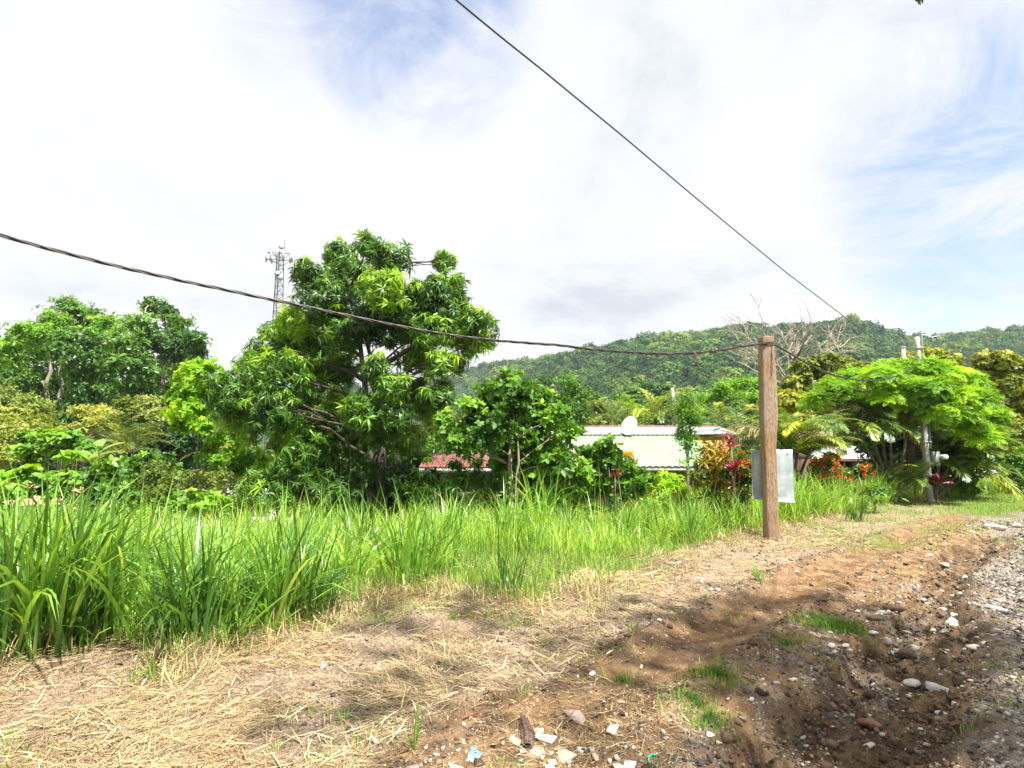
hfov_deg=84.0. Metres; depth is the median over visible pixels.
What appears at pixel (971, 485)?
shade bush
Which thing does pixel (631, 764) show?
tile shard
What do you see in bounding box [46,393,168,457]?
feathery tree
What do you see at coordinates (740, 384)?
umbrella tree
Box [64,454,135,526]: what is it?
glossy bush
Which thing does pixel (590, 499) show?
bush
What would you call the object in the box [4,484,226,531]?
house
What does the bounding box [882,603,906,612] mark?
stone
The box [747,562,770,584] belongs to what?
grass tuft
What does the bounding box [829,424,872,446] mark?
valley tree
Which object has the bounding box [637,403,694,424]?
broadleaf tree
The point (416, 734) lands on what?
grass tuft
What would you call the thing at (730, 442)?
cordyline
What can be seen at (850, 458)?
house
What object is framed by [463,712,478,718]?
bark strip
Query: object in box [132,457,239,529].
bush
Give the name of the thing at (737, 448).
valley tree
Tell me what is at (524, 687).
grass tuft
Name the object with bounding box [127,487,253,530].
bush
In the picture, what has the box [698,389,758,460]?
palm tree
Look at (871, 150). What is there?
sky
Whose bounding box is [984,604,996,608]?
stone
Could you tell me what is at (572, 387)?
slender tree
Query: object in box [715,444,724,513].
cordyline
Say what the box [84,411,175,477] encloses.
palm tree
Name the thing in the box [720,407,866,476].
palm tree
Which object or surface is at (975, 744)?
stone
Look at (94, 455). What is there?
banana plant
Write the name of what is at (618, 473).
cordyline
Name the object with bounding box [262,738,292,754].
grass tuft
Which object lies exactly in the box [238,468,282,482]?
valley tree
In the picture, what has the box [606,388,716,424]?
palm tree
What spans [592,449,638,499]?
croton
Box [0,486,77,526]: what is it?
bush
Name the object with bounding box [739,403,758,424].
broadleaf tree
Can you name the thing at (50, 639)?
dry stalks
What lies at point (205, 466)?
valley tree
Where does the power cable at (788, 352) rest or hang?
attached to the wooden post
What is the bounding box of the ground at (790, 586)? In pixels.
[0,458,1023,767]
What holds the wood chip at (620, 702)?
on the ground at (790, 586)
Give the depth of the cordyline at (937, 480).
17.11 m
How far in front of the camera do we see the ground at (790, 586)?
4.19 m
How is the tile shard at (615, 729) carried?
on the ground at (790, 586)
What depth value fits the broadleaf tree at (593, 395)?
79.65 m
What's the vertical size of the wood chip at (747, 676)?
0.013 m
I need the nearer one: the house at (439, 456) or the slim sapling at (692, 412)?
the slim sapling at (692, 412)
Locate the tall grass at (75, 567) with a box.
[0,457,1013,661]
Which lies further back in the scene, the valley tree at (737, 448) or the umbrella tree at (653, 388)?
the umbrella tree at (653, 388)
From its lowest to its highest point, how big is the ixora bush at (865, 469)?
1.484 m
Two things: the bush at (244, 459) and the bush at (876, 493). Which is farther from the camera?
the bush at (244, 459)
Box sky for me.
[0,0,1023,395]
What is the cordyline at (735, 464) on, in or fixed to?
on the ground at (790, 586)
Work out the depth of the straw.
3.98 m
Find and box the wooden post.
[758,336,780,540]
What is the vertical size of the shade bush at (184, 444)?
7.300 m
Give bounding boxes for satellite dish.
[621,416,636,435]
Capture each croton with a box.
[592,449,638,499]
[686,441,745,522]
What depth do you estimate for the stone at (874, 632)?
5.00 m
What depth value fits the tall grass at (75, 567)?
5.55 m
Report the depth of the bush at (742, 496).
12.23 m
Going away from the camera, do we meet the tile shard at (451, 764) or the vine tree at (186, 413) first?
the tile shard at (451, 764)
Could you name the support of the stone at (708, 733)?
on the ground at (790, 586)
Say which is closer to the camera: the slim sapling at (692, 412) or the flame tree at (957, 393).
the slim sapling at (692, 412)
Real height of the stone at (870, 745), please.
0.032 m
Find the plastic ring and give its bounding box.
[648,753,656,762]
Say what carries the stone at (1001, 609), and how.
on the ground at (790, 586)
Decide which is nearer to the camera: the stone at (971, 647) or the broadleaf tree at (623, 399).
the stone at (971, 647)
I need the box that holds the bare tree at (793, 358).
[712,292,870,387]
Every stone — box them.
[688,738,697,743]
[697,759,707,765]
[706,731,714,736]
[733,717,740,723]
[827,712,835,718]
[842,643,849,647]
[856,717,881,729]
[862,624,877,630]
[863,742,874,748]
[867,614,890,620]
[869,630,878,634]
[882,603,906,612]
[882,637,891,644]
[897,649,916,657]
[902,678,920,687]
[925,681,948,692]
[945,617,958,624]
[965,644,978,650]
[971,742,978,747]
[982,523,1006,529]
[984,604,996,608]
[989,607,1010,611]
[1011,522,1022,526]
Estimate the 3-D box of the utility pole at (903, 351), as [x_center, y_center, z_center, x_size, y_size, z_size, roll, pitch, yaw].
[16.726,1.508,23.983,0.228,6.245,0.240,0,-6,0]
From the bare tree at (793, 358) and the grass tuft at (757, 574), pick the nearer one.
the grass tuft at (757, 574)
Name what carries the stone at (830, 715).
on the ground at (790, 586)
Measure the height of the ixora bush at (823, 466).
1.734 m
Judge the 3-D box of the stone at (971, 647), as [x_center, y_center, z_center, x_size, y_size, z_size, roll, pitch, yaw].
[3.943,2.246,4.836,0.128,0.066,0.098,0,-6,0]
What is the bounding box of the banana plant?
[53,439,124,469]
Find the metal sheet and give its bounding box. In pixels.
[751,447,794,502]
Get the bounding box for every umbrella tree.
[611,379,679,410]
[687,374,777,425]
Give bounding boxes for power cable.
[0,233,769,367]
[774,343,918,380]
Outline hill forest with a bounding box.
[341,313,1023,435]
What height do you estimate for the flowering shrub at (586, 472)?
2.374 m
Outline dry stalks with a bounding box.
[1,485,1005,661]
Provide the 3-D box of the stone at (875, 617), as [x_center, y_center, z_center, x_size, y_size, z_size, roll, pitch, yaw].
[3.475,2.220,5.385,0.207,0.065,0.144,-4,-7,30]
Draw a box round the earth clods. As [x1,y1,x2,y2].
[388,533,1015,767]
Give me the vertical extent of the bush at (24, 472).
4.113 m
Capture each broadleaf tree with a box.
[0,295,141,472]
[73,295,213,455]
[416,410,465,435]
[562,385,607,409]
[577,396,622,424]
[611,392,651,424]
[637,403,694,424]
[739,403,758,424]
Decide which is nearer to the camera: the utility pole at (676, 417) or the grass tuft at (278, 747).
the grass tuft at (278, 747)
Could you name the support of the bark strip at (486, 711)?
on the ground at (790, 586)
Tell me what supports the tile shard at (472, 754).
on the ground at (790, 586)
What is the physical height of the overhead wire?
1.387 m
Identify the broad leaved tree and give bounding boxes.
[777,351,871,445]
[870,344,972,429]
[968,348,1023,491]
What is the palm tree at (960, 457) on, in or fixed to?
on the ground at (790, 586)
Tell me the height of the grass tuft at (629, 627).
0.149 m
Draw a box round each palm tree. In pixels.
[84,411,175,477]
[180,434,265,524]
[582,394,658,424]
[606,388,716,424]
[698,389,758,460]
[698,406,798,496]
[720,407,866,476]
[805,381,947,500]
[865,460,948,501]
[873,407,1023,499]
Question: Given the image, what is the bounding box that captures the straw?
[0,497,936,767]
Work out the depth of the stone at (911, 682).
4.38 m
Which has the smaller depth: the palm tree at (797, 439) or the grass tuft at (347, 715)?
the grass tuft at (347, 715)
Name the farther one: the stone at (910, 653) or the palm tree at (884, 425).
the palm tree at (884, 425)
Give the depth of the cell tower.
128.01 m
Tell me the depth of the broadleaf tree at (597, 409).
35.13 m
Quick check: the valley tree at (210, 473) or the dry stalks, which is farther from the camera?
the valley tree at (210, 473)
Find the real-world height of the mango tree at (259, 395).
11.469 m
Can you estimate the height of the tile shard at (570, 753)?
0.019 m
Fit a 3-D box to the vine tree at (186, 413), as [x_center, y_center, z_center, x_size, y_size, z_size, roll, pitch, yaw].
[-10.521,3.277,18.822,2.232,8.357,3.270,4,-8,-34]
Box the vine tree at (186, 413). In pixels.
[158,356,226,526]
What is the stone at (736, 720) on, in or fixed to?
on the ground at (790, 586)
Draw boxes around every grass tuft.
[117,660,150,683]
[135,648,168,683]
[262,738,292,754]
[336,705,352,724]
[393,693,426,750]
[445,612,459,619]
[515,679,533,694]
[625,615,641,631]
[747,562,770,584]
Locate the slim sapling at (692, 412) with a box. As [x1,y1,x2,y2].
[671,389,707,512]
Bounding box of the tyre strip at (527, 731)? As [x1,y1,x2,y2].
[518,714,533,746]
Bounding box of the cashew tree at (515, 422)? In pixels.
[432,366,589,518]
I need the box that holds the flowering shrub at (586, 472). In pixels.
[557,432,655,506]
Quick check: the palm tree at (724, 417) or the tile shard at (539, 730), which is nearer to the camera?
the tile shard at (539, 730)
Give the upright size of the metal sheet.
1.036 m
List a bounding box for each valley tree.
[60,452,104,472]
[76,456,104,473]
[187,470,216,484]
[194,442,246,471]
[206,457,243,480]
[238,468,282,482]
[335,443,367,468]
[395,425,490,477]
[703,421,744,460]
[734,433,780,469]
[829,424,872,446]
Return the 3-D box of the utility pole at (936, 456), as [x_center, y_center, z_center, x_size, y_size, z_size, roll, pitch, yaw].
[12.993,1.104,17.494,0.826,5.360,0.281,-1,-7,12]
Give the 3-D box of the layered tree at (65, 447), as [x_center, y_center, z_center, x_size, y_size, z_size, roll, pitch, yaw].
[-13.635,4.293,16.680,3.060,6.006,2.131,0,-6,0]
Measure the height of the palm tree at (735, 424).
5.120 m
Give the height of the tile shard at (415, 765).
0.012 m
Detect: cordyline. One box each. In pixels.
[609,467,623,515]
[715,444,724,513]
[722,432,741,521]
[722,458,744,519]
[923,472,954,502]
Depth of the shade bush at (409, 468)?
15.34 m
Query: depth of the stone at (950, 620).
5.73 m
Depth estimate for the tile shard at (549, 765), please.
2.91 m
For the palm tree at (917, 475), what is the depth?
16.37 m
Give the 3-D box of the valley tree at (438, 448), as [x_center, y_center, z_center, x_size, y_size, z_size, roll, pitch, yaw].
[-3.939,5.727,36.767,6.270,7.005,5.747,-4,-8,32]
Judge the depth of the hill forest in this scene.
384.84 m
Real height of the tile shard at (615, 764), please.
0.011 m
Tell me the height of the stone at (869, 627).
0.058 m
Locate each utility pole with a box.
[586,388,678,424]
[900,346,906,358]
[912,334,947,501]
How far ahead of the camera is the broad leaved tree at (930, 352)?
26.50 m
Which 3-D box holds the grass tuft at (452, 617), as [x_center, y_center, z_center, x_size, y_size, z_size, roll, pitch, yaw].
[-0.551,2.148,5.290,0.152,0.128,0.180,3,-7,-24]
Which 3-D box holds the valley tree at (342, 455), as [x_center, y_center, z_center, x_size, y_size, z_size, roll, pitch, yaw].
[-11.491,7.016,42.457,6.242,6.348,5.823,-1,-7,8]
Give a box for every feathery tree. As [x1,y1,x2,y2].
[0,380,66,472]
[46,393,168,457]
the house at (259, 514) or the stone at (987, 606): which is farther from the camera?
the house at (259, 514)
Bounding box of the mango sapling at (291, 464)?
[219,433,361,523]
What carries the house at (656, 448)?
on the ground at (790, 586)
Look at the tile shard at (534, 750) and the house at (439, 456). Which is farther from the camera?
the house at (439, 456)
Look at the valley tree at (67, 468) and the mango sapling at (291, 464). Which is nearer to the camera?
the mango sapling at (291, 464)
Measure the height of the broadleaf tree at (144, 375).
17.110 m
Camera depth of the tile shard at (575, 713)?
3.52 m
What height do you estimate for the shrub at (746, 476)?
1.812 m
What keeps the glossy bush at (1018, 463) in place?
on the ground at (790, 586)
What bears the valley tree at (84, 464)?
on the ground at (790, 586)
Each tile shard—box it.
[407,763,422,767]
[448,761,462,767]
[466,745,482,762]
[509,735,520,745]
[529,747,544,756]
[532,728,543,733]
[534,733,557,743]
[545,764,554,767]
[546,759,556,765]
[549,746,576,763]
[562,710,584,725]
[576,747,586,753]
[591,751,598,761]
[606,724,618,734]
[611,761,625,767]
[624,759,636,767]
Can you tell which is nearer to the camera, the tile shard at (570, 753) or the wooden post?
the tile shard at (570, 753)
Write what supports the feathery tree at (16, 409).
on the ground at (790, 586)
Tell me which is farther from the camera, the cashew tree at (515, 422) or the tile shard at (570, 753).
the cashew tree at (515, 422)
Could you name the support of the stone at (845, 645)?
on the ground at (790, 586)
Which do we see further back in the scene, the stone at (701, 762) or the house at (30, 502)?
the house at (30, 502)
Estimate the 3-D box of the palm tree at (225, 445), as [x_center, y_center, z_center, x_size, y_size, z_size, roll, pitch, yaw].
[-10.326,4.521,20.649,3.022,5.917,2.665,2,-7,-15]
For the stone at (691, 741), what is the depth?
3.10 m
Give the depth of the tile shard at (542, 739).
3.24 m
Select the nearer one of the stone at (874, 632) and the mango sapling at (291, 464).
the stone at (874, 632)
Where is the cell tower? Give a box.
[264,240,292,453]
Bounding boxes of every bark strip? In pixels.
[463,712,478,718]
[482,710,492,714]
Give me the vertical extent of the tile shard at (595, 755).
0.012 m
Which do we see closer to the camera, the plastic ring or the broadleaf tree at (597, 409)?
the plastic ring
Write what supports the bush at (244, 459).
on the ground at (790, 586)
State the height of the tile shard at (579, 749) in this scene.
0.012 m
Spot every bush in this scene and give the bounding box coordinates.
[0,421,207,479]
[0,463,92,510]
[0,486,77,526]
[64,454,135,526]
[117,448,188,508]
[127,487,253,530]
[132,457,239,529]
[193,428,273,480]
[271,445,432,523]
[411,452,497,515]
[455,480,630,521]
[631,487,755,511]
[648,468,690,496]
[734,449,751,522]
[794,470,908,510]
[806,451,854,486]
[846,461,875,500]
[849,428,998,496]
[988,445,1023,494]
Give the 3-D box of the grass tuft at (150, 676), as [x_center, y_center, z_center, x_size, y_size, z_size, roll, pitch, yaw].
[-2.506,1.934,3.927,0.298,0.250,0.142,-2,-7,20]
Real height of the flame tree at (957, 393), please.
4.894 m
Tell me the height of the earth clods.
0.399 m
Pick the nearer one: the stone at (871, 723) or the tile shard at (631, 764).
the tile shard at (631, 764)
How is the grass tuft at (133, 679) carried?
on the ground at (790, 586)
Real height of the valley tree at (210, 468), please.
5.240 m
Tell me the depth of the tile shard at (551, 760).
2.96 m
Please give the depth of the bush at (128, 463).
17.34 m
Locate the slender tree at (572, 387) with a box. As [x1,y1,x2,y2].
[525,371,594,447]
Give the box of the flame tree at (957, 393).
[795,353,1020,493]
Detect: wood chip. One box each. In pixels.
[616,700,625,703]
[741,673,755,680]
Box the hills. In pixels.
[36,346,874,455]
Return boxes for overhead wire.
[455,0,918,368]
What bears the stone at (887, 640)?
on the ground at (790, 586)
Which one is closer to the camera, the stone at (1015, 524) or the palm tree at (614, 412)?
the stone at (1015, 524)
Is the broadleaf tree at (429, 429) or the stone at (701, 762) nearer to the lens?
the stone at (701, 762)
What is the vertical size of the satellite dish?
0.744 m
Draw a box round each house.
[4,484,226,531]
[227,483,293,529]
[419,452,495,517]
[538,425,740,517]
[793,446,867,483]
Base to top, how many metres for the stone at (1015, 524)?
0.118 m
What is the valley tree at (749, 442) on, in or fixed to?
on the ground at (790, 586)
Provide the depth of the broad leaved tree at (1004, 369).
21.98 m
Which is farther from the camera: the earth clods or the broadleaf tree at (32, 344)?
the broadleaf tree at (32, 344)
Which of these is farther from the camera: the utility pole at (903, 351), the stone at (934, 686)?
the utility pole at (903, 351)
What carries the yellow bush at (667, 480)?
on the ground at (790, 586)
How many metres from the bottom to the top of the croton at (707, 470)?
1.979 m
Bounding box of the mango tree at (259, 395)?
[201,228,502,527]
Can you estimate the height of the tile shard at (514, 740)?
0.012 m
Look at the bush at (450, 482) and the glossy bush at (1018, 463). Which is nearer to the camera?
the bush at (450, 482)
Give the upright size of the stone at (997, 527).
0.129 m
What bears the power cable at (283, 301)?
attached to the wooden post
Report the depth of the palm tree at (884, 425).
16.89 m
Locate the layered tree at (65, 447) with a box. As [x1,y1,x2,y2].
[8,427,103,470]
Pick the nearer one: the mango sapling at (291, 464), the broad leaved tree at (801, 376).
the mango sapling at (291, 464)

